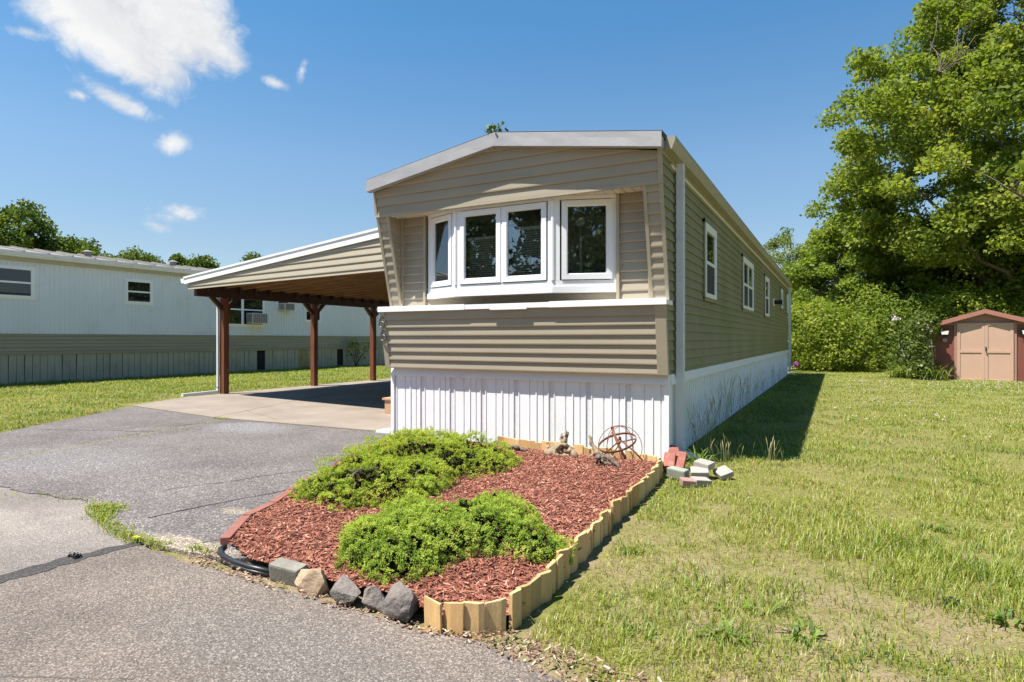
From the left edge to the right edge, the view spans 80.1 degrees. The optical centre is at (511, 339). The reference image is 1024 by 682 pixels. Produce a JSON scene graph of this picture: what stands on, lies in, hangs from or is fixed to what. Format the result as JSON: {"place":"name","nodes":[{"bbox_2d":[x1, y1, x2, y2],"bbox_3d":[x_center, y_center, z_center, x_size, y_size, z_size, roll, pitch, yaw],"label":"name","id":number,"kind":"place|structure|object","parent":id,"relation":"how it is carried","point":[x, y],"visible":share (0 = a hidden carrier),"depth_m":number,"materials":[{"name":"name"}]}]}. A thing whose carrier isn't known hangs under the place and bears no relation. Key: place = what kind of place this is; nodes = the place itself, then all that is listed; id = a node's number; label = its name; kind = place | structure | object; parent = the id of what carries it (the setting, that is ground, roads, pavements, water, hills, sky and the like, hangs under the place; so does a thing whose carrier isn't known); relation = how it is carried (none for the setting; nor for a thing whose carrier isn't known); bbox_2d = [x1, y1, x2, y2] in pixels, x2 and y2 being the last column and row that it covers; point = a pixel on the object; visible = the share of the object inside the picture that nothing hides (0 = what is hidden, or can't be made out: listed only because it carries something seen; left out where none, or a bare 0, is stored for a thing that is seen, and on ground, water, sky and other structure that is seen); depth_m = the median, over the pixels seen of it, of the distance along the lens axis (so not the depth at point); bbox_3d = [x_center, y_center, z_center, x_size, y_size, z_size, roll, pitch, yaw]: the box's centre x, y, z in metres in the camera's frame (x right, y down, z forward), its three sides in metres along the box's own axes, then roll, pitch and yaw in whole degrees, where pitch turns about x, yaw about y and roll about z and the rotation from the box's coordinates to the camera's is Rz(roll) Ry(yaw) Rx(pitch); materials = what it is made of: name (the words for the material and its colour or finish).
{"place":"outdoors","nodes":[
{"label":"outdoors","id":0,"kind":"place"},
{"bbox_2d":[0,406,389,562],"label":"driveway","id":1,"kind":"structure","parent":0,"point":[209,484],"depth_m":6.13,"materials":[{"name":"asphalt"}]},
{"bbox_2d":[0,409,374,555],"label":"grass","id":2,"kind":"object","parent":1,"relation":"on","point":[100,515],"visible":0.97,"depth_m":4.19,"materials":[{"name":"green plant"}]},
{"bbox_2d":[220,515,250,544],"bbox_3d":[-1.801,1.252,3.976,0.062,0.079,0.495,0,0,-10],"label":"edging brick","id":3,"kind":"object","parent":1,"relation":"on","point":[228,535],"visible":0.56,"depth_m":3.87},
{"bbox_2d":[243,502,275,515],"bbox_3d":[-1.817,1.252,4.392,0.062,0.077,0.327,0,0,9],"label":"edging brick","id":4,"kind":"object","parent":1,"relation":"on","point":[262,507],"visible":0.47,"depth_m":4.38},
{"bbox_2d":[270,490,293,502],"bbox_3d":[-1.792,1.252,4.747,0.062,0.075,0.364,0,0,-1],"label":"edging brick","id":5,"kind":"object","parent":1,"relation":"on","point":[280,497],"visible":0.44,"depth_m":4.71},
{"bbox_2d":[287,478,306,489],"bbox_3d":[-1.795,1.252,5.145,0.062,0.081,0.410,0,0,0],"label":"edging brick","id":6,"kind":"object","parent":1,"relation":"on","point":[291,487],"visible":0.24,"depth_m":5.03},
{"bbox_2d":[375,428,390,433],"bbox_3d":[-1.682,1.228,8.240,0.266,0.064,0.200,0,0,28],"label":"splash block","id":7,"kind":"object","parent":1,"relation":"on","point":[386,430],"depth_m":8.15,"materials":[{"name":"white plastic"}]},
{"bbox_2d":[0,545,562,681],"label":"road","id":8,"kind":"structure","parent":0,"point":[138,613],"depth_m":2.58,"materials":[{"name":"asphalt"}]},
{"bbox_2d":[0,354,1023,681],"bbox_3d":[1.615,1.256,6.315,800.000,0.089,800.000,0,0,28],"label":"ground","id":9,"kind":"structure","parent":0,"point":[590,564],"depth_m":3.48,"materials":[{"name":"plant"}]},
{"bbox_2d":[0,217,31,248],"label":"tree","id":10,"kind":"object","parent":9,"relation":"on","point":[5,238],"visible":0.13,"depth_m":44.03,"materials":[{"name":"green plant"}]},
{"bbox_2d":[0,198,84,253],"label":"tree","id":11,"kind":"object","parent":9,"relation":"on","point":[21,214],"visible":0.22,"depth_m":46.86,"materials":[{"name":"green plant"}]},
{"bbox_2d":[18,234,102,256],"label":"tree","id":12,"kind":"object","parent":9,"relation":"on","point":[37,244],"visible":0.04,"depth_m":47.57,"materials":[{"name":"green plant"}]},
{"bbox_2d":[0,487,150,574],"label":"pavement","id":13,"kind":"structure","parent":9,"relation":"on","point":[38,530],"depth_m":4.01,"materials":[{"name":"concrete"}]},
{"bbox_2d":[0,541,143,583],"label":"road seam","id":14,"kind":"object","parent":13,"relation":"on","point":[38,569],"visible":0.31,"depth_m":3.41,"materials":[{"name":"asphalt"}]},
{"bbox_2d":[67,552,82,558],"bbox_3d":[-2.522,1.242,3.513,0.087,0.029,0.046,0,0,28],"label":"rubber scrap","id":15,"kind":"object","parent":14,"relation":"on","point":[74,555],"visible":1,"depth_m":3.50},
{"bbox_2d":[129,535,143,543],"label":"dandelion","id":16,"kind":"object","parent":14,"relation":"on","point":[135,538],"visible":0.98,"depth_m":3.77,"materials":[{"name":"yellow plant"}]},
{"bbox_2d":[78,237,115,257],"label":"tree","id":17,"kind":"object","parent":9,"relation":"on","point":[92,243],"visible":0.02,"depth_m":53.85,"materials":[{"name":"green plant"}]},
{"bbox_2d":[113,245,164,263],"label":"tree","id":18,"kind":"object","parent":9,"relation":"on","point":[133,254],"visible":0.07,"depth_m":59.22,"materials":[{"name":"green plant"}]},
{"bbox_2d":[161,253,189,265],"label":"tree","id":19,"kind":"object","parent":9,"relation":"on","point":[179,258],"visible":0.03,"depth_m":66.11,"materials":[{"name":"green plant"}]},
{"bbox_2d":[0,245,384,384],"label":"neighbour trailer","id":20,"kind":"object","parent":9,"relation":"on","point":[86,315],"visible":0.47,"depth_m":19.17,"materials":[{"name":"white metal"}]},
{"bbox_2d":[246,313,267,323],"bbox_3d":[-9.651,-0.800,23.073,0.360,0.400,0.706,0,0,28],"label":"air conditioner","id":21,"kind":"object","parent":20,"relation":"attached to","point":[256,318],"visible":1,"depth_m":22.86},
{"bbox_2d":[279,303,294,310],"bbox_3d":[-8.988,-1.300,24.318,0.360,0.300,0.506,0,0,28],"label":"air conditioner","id":22,"kind":"object","parent":20,"relation":"attached to","point":[286,306],"visible":1,"depth_m":24.15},
{"bbox_2d":[0,364,390,431],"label":"lawn grass","id":23,"kind":"structure","parent":9,"relation":"on","point":[239,378],"depth_m":15.42,"materials":[{"name":"plant"}]},
{"bbox_2d":[182,253,220,268],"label":"tree","id":24,"kind":"object","parent":9,"relation":"on","point":[206,261],"visible":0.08,"depth_m":61.12,"materials":[{"name":"green plant"}]},
{"bbox_2d":[217,544,269,576],"bbox_3d":[-1.539,1.254,3.443,0.632,0.051,0.123,0,0,41],"label":"hose edging","id":25,"kind":"object","parent":9,"relation":"on","point":[251,568],"visible":0.87,"depth_m":3.36,"materials":[{"name":"rubber"}]},
{"bbox_2d":[240,251,262,260],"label":"tree","id":26,"kind":"object","parent":9,"relation":"on","point":[249,256],"visible":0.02,"depth_m":59.67,"materials":[{"name":"green plant"}]},
{"bbox_2d":[132,378,390,431],"bbox_3d":[-1.354,1.306,16.410,7.470,0.128,14.970,0,0,28],"label":"concrete pad","id":27,"kind":"object","parent":9,"relation":"on","point":[357,405],"visible":0.3,"depth_m":11.47,"materials":[{"name":"concrete"}]},
{"bbox_2d":[180,228,389,396],"bbox_3d":[-1.939,-0.318,15.205,7.630,3.121,10.368,0,0,28],"label":"carport","id":28,"kind":"object","parent":27,"relation":"on","point":[347,270],"visible":0.6,"depth_m":13.65,"materials":[{"name":"white plastic"}]},
{"bbox_2d":[382,397,390,413],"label":"wooden steps","id":29,"kind":"structure","parent":27,"relation":"on","point":[387,405],"depth_m":10.21,"materials":[{"name":"red paint"}]},
{"bbox_2d":[269,557,307,586],"bbox_3d":[-1.185,1.235,3.228,0.203,0.115,0.095,0,0,25],"label":"block stone","id":30,"kind":"object","parent":9,"relation":"on","point":[284,571],"visible":0.74,"depth_m":3.20,"materials":[{"name":"stone"}]},
{"bbox_2d":[294,569,328,596],"bbox_3d":[-1.014,1.239,3.095,0.194,0.178,0.122,0,0,12],"label":"rock","id":31,"kind":"object","parent":9,"relation":"on","point":[310,581],"visible":0.81,"depth_m":3.04,"materials":[{"name":"stone"}]},
{"bbox_2d":[330,574,360,606],"bbox_3d":[-0.804,1.243,2.988,0.152,0.136,0.199,0,0,1],"label":"rock","id":32,"kind":"object","parent":9,"relation":"on","point":[344,590],"visible":0.92,"depth_m":2.92,"materials":[{"name":"stone"}]},
{"bbox_2d":[341,337,377,365],"bbox_3d":[-6.888,0.589,27.722,1.170,1.375,1.679,0,0,28],"label":"weedy sapling","id":33,"kind":"object","parent":9,"relation":"on","point":[356,348],"visible":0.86,"depth_m":27.56,"materials":[{"name":"green plant"}]},
{"bbox_2d":[362,586,384,611],"bbox_3d":[-0.641,1.245,2.903,0.134,0.140,0.099,0,0,-1],"label":"rock","id":34,"kind":"object","parent":9,"relation":"on","point":[373,599],"visible":0.73,"depth_m":2.87,"materials":[{"name":"stone"}]},
{"bbox_2d":[380,581,418,622],"bbox_3d":[-0.516,1.220,2.816,0.188,0.196,0.172,0,0,28],"label":"rock","id":35,"kind":"object","parent":9,"relation":"on","point":[401,601],"visible":0.99,"depth_m":2.75,"materials":[{"name":"stone"}]},
{"bbox_2d":[287,426,522,511],"bbox_3d":[-0.917,1.055,5.349,1.585,0.453,2.404,0,0,28],"label":"juniper shrub","id":36,"kind":"object","parent":9,"relation":"on","point":[390,466],"visible":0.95,"depth_m":5.08,"materials":[{"name":"green plant"}]},
{"bbox_2d":[189,550,661,681],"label":"leaf litter","id":37,"kind":"object","parent":9,"relation":"on","point":[530,655],"visible":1,"depth_m":2.53,"materials":[{"name":"plant"}]},
{"bbox_2d":[407,474,443,495],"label":"juniper shrub","id":38,"kind":"object","parent":9,"relation":"on","point":[429,482],"visible":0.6,"depth_m":4.60,"materials":[{"name":"green plant"}]},
{"bbox_2d":[229,433,656,615],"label":"wood mulch","id":39,"kind":"object","parent":9,"relation":"on","point":[572,496],"visible":0.41,"depth_m":3.99,"materials":[{"name":"wood"}]},
{"bbox_2d":[507,444,529,451],"bbox_3d":[0.064,1.162,6.499,0.266,0.081,0.085,0,0,25],"label":"driftwood","id":40,"kind":"object","parent":39,"relation":"on","point":[517,447],"visible":0.7,"depth_m":6.49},
{"bbox_2d":[544,430,579,457],"bbox_3d":[0.533,1.086,6.228,0.453,0.314,0.154,0,0,28],"label":"driftwood","id":41,"kind":"object","parent":39,"relation":"on","point":[563,446],"visible":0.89,"depth_m":6.21,"materials":[{"name":"wood"}]},
{"bbox_2d":[588,435,615,458],"bbox_3d":[0.893,1.103,6.123,0.308,0.257,0.135,0,0,28],"label":"driftwood","id":42,"kind":"object","parent":39,"relation":"on","point":[594,448],"visible":0.66,"depth_m":6.15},
{"bbox_2d":[595,454,620,467],"bbox_3d":[0.874,1.132,5.546,0.252,0.167,0.109,0,0,28],"label":"driftwood","id":43,"kind":"object","parent":39,"relation":"on","point":[603,458],"visible":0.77,"depth_m":5.54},
{"bbox_2d":[333,487,578,588],"bbox_3d":[-0.395,1.095,3.697,1.357,0.389,1.288,0,0,-19],"label":"juniper shrub","id":44,"kind":"object","parent":9,"relation":"on","point":[409,531],"visible":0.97,"depth_m":3.32,"materials":[{"name":"green plant"}]},
{"bbox_2d":[424,596,506,638],"bbox_3d":[-0.209,1.209,2.646,0.368,0.163,0.071,0,0,6],"label":"log edging","id":45,"kind":"object","parent":9,"relation":"on","point":[472,617],"visible":0.86,"depth_m":2.63,"materials":[{"name":"brown wood"}]},
{"bbox_2d":[492,636,527,650],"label":"broadleaf weed","id":46,"kind":"object","parent":9,"relation":"on","point":[511,640],"visible":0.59,"depth_m":2.56,"materials":[{"name":"green plant"}]},
{"bbox_2d":[497,436,656,461],"bbox_3d":[0.621,1.200,6.528,1.983,0.180,0.057,0,0,37],"label":"log edging","id":47,"kind":"object","parent":9,"relation":"on","point":[578,449],"visible":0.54,"depth_m":6.49,"materials":[{"name":"brown wood"}]},
{"bbox_2d":[366,130,795,460],"bbox_3d":[4.198,-0.512,14.787,3.954,3.595,18.336,0,0,28],"label":"mobile home","id":48,"kind":"object","parent":9,"relation":"on","point":[662,315],"visible":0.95,"depth_m":7.06,"materials":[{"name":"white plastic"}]},
{"bbox_2d":[468,236,495,276],"bbox_3d":[-0.318,-0.950,7.174,0.460,0.520,0.040,0,0,28],"label":"window blind","id":49,"kind":"object","parent":48,"relation":"attached to","point":[486,238],"depth_m":7.19,"materials":[{"name":"plastic"}]},
{"bbox_2d":[484,121,507,133],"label":"roof seedling","id":50,"kind":"object","parent":48,"relation":"on","point":[494,127],"visible":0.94,"depth_m":6.78,"materials":[{"name":"green plant"}]},
{"bbox_2d":[427,194,615,298],"bbox_3d":[-0.011,-1.039,7.044,2.509,1.054,0.281,0,0,28],"label":"bay window","id":51,"kind":"structure","parent":48,"relation":"in","point":[446,229],"depth_m":6.90,"materials":[{"name":"white plastic"}]},
{"bbox_2d":[513,225,547,277],"bbox_3d":[0.216,-0.985,6.890,0.450,0.590,0.040,0,0,28],"label":"window blind","id":52,"kind":"object","parent":48,"relation":"attached to","point":[537,227],"depth_m":6.90,"materials":[{"name":"plastic"}]},
{"bbox_2d":[575,217,585,279],"bbox_3d":[0.780,-0.529,6.941,0.260,1.736,0.260,0,0,28],"label":"floor lamp","id":53,"kind":"object","parent":48,"relation":"in","point":[580,221],"visible":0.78,"depth_m":6.93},
{"bbox_2d":[702,217,716,303],"bbox_3d":[2.686,-1.050,8.305,0.080,1.080,0.880,0,0,28],"label":"side window","id":54,"kind":"structure","parent":48,"relation":"in","point":[709,236],"depth_m":8.25,"materials":[{"name":"white plastic"}]},
{"bbox_2d":[741,253,753,313],"bbox_3d":[4.577,-1.060,11.858,0.080,1.060,1.610,0,0,28],"label":"side window","id":55,"kind":"structure","parent":48,"relation":"in","point":[747,267],"depth_m":11.79,"materials":[{"name":"white plastic"}]},
{"bbox_2d":[763,273,769,318],"bbox_3d":[6.288,-1.060,15.071,0.080,1.060,1.030,0,0,28],"label":"side window","id":56,"kind":"structure","parent":48,"relation":"in","point":[766,283],"depth_m":15.02,"materials":[{"name":"white plastic"}]},
{"bbox_2d":[780,286,782,310],"bbox_3d":[8.462,-1.285,19.153,0.080,0.710,0.780,0,0,28],"label":"side window","id":57,"kind":"structure","parent":48,"relation":"in","point":[781,289],"depth_m":18.85,"materials":[{"name":"white plastic"}]},
{"bbox_2d":[786,292,787,314],"bbox_3d":[9.614,-1.260,21.316,0.080,0.760,0.680,0,0,28],"label":"side window","id":58,"kind":"structure","parent":48,"relation":"in","point":[786,292],"depth_m":21.09,"materials":[{"name":"white plastic"}]},
{"bbox_2d":[509,457,662,630],"bbox_3d":[0.751,1.202,4.295,0.098,0.176,3.562,0,0,24],"label":"log edging","id":59,"kind":"object","parent":9,"relation":"on","point":[544,586],"visible":0.99,"depth_m":3.37,"materials":[{"name":"brown wood"}]},
{"bbox_2d":[598,425,643,460],"bbox_3d":[1.073,1.070,6.038,0.432,0.435,0.374,0,0,0],"label":"iron ornament","id":60,"kind":"object","parent":9,"relation":"on","point":[620,450],"visible":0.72,"depth_m":6.00,"materials":[{"name":"metal"}]},
{"bbox_2d":[618,544,642,556],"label":"broadleaf weed","id":61,"kind":"object","parent":9,"relation":"on","point":[625,550],"visible":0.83,"depth_m":3.65,"materials":[{"name":"green plant"}]},
{"bbox_2d":[616,622,662,643],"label":"broadleaf weed","id":62,"kind":"object","parent":9,"relation":"on","point":[632,625],"visible":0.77,"depth_m":2.62,"materials":[{"name":"green plant"}]},
{"bbox_2d":[663,452,675,471],"bbox_3d":[1.543,1.200,5.968,0.110,0.165,0.206,0,0,19],"label":"red brick","id":63,"kind":"object","parent":9,"relation":"on","point":[669,459],"visible":0.71,"depth_m":5.94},
{"bbox_2d":[668,445,678,461],"bbox_3d":[1.663,1.170,6.267,0.110,0.151,0.216,0,0,11],"label":"red brick","id":64,"kind":"object","parent":9,"relation":"on","point":[673,449],"visible":0.39,"depth_m":6.26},
{"bbox_2d":[667,466,689,479],"bbox_3d":[1.515,1.220,5.553,0.093,0.106,0.192,0,0,-42],"label":"grey block","id":65,"kind":"object","parent":9,"relation":"on","point":[673,472],"depth_m":5.52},
{"bbox_2d":[676,451,686,467],"bbox_3d":[1.655,1.205,5.954,0.082,0.196,0.253,0,0,25],"label":"red brick","id":66,"kind":"object","parent":65,"relation":"on","point":[681,460],"visible":0.65,"depth_m":5.93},
{"bbox_2d":[679,477,695,487],"bbox_3d":[1.531,1.245,5.306,0.125,0.079,0.104,0,0,-1],"label":"pink paver","id":67,"kind":"object","parent":9,"relation":"on","point":[685,481],"visible":0.94,"depth_m":5.26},
{"bbox_2d":[684,575,709,596],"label":"broadleaf weed","id":68,"kind":"object","parent":9,"relation":"on","point":[688,581],"visible":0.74,"depth_m":3.09,"materials":[{"name":"green plant"}]},
{"bbox_2d":[690,466,708,478],"bbox_3d":[1.702,1.210,5.521,0.159,0.101,0.149,0,0,14],"label":"pale paver","id":69,"kind":"object","parent":9,"relation":"on","point":[698,471],"visible":0.79,"depth_m":5.47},
{"bbox_2d":[693,458,714,469],"bbox_3d":[1.771,1.152,5.609,0.150,0.082,0.148,0,0,42],"label":"pale paver","id":70,"kind":"object","parent":69,"relation":"on","point":[705,463],"visible":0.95,"depth_m":5.57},
{"bbox_2d":[691,476,711,486],"bbox_3d":[1.652,1.240,5.321,0.154,0.078,0.114,0,0,-13],"label":"pale paver","id":71,"kind":"object","parent":9,"relation":"on","point":[700,481],"visible":0.86,"depth_m":5.28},
{"bbox_2d":[684,445,725,464],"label":"grass clump","id":72,"kind":"object","parent":9,"relation":"on","point":[702,457],"visible":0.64,"depth_m":6.24,"materials":[{"name":"green plant"}]},
{"bbox_2d":[685,397,728,454],"bbox_3d":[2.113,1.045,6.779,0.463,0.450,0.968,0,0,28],"label":"tall grass","id":73,"kind":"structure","parent":9,"relation":"on","point":[707,436],"depth_m":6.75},
{"bbox_2d":[713,465,733,479],"bbox_3d":[1.936,1.220,5.577,0.136,0.112,0.153,0,0,-15],"label":"pale paver","id":74,"kind":"object","parent":9,"relation":"on","point":[723,472],"visible":1,"depth_m":5.54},
{"bbox_2d":[703,386,744,439],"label":"tall grass","id":75,"kind":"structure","parent":9,"relation":"on","point":[719,417],"depth_m":8.00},
{"bbox_2d":[696,614,759,648],"bbox_3d":[0.910,1.240,2.559,0.234,0.096,0.212,0,0,-23],"label":"broadleaf weed","id":76,"kind":"object","parent":9,"relation":"on","point":[728,626],"visible":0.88,"depth_m":2.58,"materials":[{"name":"green plant"}]},
{"bbox_2d":[711,598,757,615],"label":"broadleaf weed","id":77,"kind":"object","parent":9,"relation":"on","point":[718,607],"visible":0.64,"depth_m":2.84,"materials":[{"name":"green plant"}]},
{"bbox_2d":[733,372,757,414],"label":"tall grass","id":78,"kind":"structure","parent":9,"relation":"on","point":[746,393],"depth_m":10.26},
{"bbox_2d":[745,376,771,405],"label":"tall grass","id":79,"kind":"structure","parent":9,"relation":"on","point":[756,390],"depth_m":11.72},
{"bbox_2d":[737,587,785,615],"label":"broadleaf weed","id":80,"kind":"object","parent":9,"relation":"on","point":[761,601],"visible":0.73,"depth_m":2.86,"materials":[{"name":"green plant"}]},
{"bbox_2d":[752,436,788,470],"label":"tall grass","id":81,"kind":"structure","parent":9,"relation":"on","point":[775,455],"depth_m":6.13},
{"bbox_2d":[769,362,786,388],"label":"tall grass","id":82,"kind":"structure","parent":9,"relation":"on","point":[776,376],"depth_m":15.53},
{"bbox_2d":[763,227,829,341],"bbox_3d":[17.306,-2.914,37.890,5.302,8.373,5.080,0,0,28],"label":"pale tree","id":83,"kind":"object","parent":9,"relation":"on","point":[775,243],"visible":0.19,"depth_m":37.31,"materials":[{"name":"green plant"}]},
{"bbox_2d":[769,618,829,648],"bbox_3d":[1.230,1.249,2.580,0.231,0.072,0.189,0,0,-32],"label":"broadleaf weed","id":84,"kind":"object","parent":9,"relation":"on","point":[815,633],"visible":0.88,"depth_m":2.59,"materials":[{"name":"green plant"}]},
{"bbox_2d":[791,296,883,371],"bbox_3d":[12.765,-0.220,24.780,4.068,3.193,3.305,0,0,28],"label":"leafy shrub","id":85,"kind":"object","parent":9,"relation":"on","point":[816,360],"visible":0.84,"depth_m":24.03,"materials":[{"name":"green plant"}]},
{"bbox_2d":[781,225,912,355],"bbox_3d":[16.550,-2.361,30.826,6.703,7.271,6.272,0,0,-10],"label":"broadleaf tree","id":86,"kind":"object","parent":9,"relation":"on","point":[803,293],"visible":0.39,"depth_m":29.86,"materials":[{"name":"green plant"}]},
{"bbox_2d":[791,196,982,354],"bbox_3d":[20.749,-3.515,33.200,10.475,9.587,9.615,0,0,-23],"label":"broadleaf tree","id":87,"kind":"object","parent":9,"relation":"on","point":[910,217],"visible":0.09,"depth_m":31.29,"materials":[{"name":"green plant"}]},
{"bbox_2d":[848,288,956,369],"bbox_3d":[16.493,-0.402,25.682,4.436,3.549,2.827,0,0,28],"label":"leafy shrub","id":88,"kind":"object","parent":9,"relation":"on","point":[889,322],"visible":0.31,"depth_m":25.39,"materials":[{"name":"green plant"}]},
{"bbox_2d":[791,271,1023,367],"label":"hedge","id":89,"kind":"object","parent":9,"relation":"on","point":[936,292],"visible":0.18,"depth_m":25.86,"materials":[{"name":"green plant"}]},
{"bbox_2d":[882,362,934,378],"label":"daylily clump","id":90,"kind":"object","parent":9,"relation":"on","point":[897,374],"visible":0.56,"depth_m":19.84,"materials":[{"name":"green plant"}]},
{"bbox_2d":[887,314,934,377],"bbox_3d":[13.403,0.230,20.430,1.521,2.213,1.316,0,0,17],"label":"leafy shrub","id":91,"kind":"object","parent":9,"relation":"on","point":[901,332],"visible":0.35,"depth_m":20.37,"materials":[{"name":"green plant"}]},
{"bbox_2d":[799,0,1023,302],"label":"maple tree","id":92,"kind":"object","parent":9,"relation":"on","point":[958,91],"visible":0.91,"depth_m":24.62,"materials":[{"name":"green plant"}]},
{"bbox_2d":[906,309,941,379],"bbox_3d":[12.964,0.181,19.165,0.990,2.283,0.836,0,0,28],"label":"leafy shrub","id":93,"kind":"object","parent":9,"relation":"on","point":[927,350],"visible":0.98,"depth_m":19.01,"materials":[{"name":"green plant"}]},
{"bbox_2d":[834,380,1021,436],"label":"clover flowers","id":94,"kind":"object","parent":9,"relation":"on","point":[928,389],"visible":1,"depth_m":14.71,"materials":[{"name":"white plant"}]},
{"bbox_2d":[902,360,957,380],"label":"daylily clump","id":95,"kind":"object","parent":9,"relation":"on","point":[940,376],"visible":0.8,"depth_m":18.83,"materials":[{"name":"green plant"}]},
{"bbox_2d":[921,522,955,532],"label":"broadleaf weed","id":96,"kind":"object","parent":9,"relation":"on","point":[938,526],"visible":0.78,"depth_m":4.01,"materials":[{"name":"green plant"}]},
{"bbox_2d":[943,596,959,606],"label":"weed","id":97,"kind":"object","parent":9,"relation":"on","point":[949,600],"visible":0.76,"depth_m":2.90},
{"bbox_2d":[889,178,1023,322],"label":"broadleaf tree","id":98,"kind":"object","parent":9,"relation":"on","point":[978,246],"visible":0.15,"depth_m":26.03,"materials":[{"name":"green plant"}]},
{"bbox_2d":[914,289,1023,354],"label":"leafy shrub","id":99,"kind":"object","parent":9,"relation":"on","point":[977,306],"visible":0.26,"depth_m":23.97,"materials":[{"name":"green plant"}]},
{"bbox_2d":[964,474,991,484],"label":"broadleaf weed","id":100,"kind":"object","parent":9,"relation":"on","point":[976,479],"visible":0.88,"depth_m":5.34,"materials":[{"name":"green plant"}]},
{"bbox_2d":[934,309,1023,381],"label":"garden shed","id":101,"kind":"structure","parent":9,"relation":"on","point":[985,344],"depth_m":18.68,"materials":[{"name":"red paint"}]},
{"bbox_2d":[957,323,984,380],"bbox_3d":[14.212,0.390,18.859,0.684,1.790,0.049,0,0,34],"label":"door","id":102,"kind":"structure","parent":101,"relation":"in","point":[970,336],"depth_m":18.84,"materials":[{"name":"wood"}]},
{"bbox_2d":[985,323,1013,381],"bbox_3d":[14.773,0.390,18.460,0.684,1.790,0.089,0,0,34],"label":"door","id":103,"kind":"structure","parent":101,"relation":"in","point":[999,337],"depth_m":18.47,"materials":[{"name":"wood"}]},
{"bbox_2d":[982,601,1023,631],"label":"broadleaf weed","id":104,"kind":"object","parent":9,"relation":"on","point":[1000,617],"visible":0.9,"depth_m":2.73,"materials":[{"name":"green plant"}]},
{"bbox_2d":[0,0,1023,288],"label":"sky","id":105,"kind":"structure","parent":0,"point":[225,130],"materials":[{"name":"blue"}]},
{"bbox_2d":[705,434,743,464],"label":"tall grass","id":106,"kind":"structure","parent":0,"point":[728,453],"depth_m":6.24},
{"bbox_2d":[714,372,754,427],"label":"tall grass","id":107,"kind":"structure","parent":0,"point":[731,402],"depth_m":8.92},
{"bbox_2d":[758,369,771,394],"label":"tall grass","id":108,"kind":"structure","parent":0,"point":[763,382],"depth_m":13.44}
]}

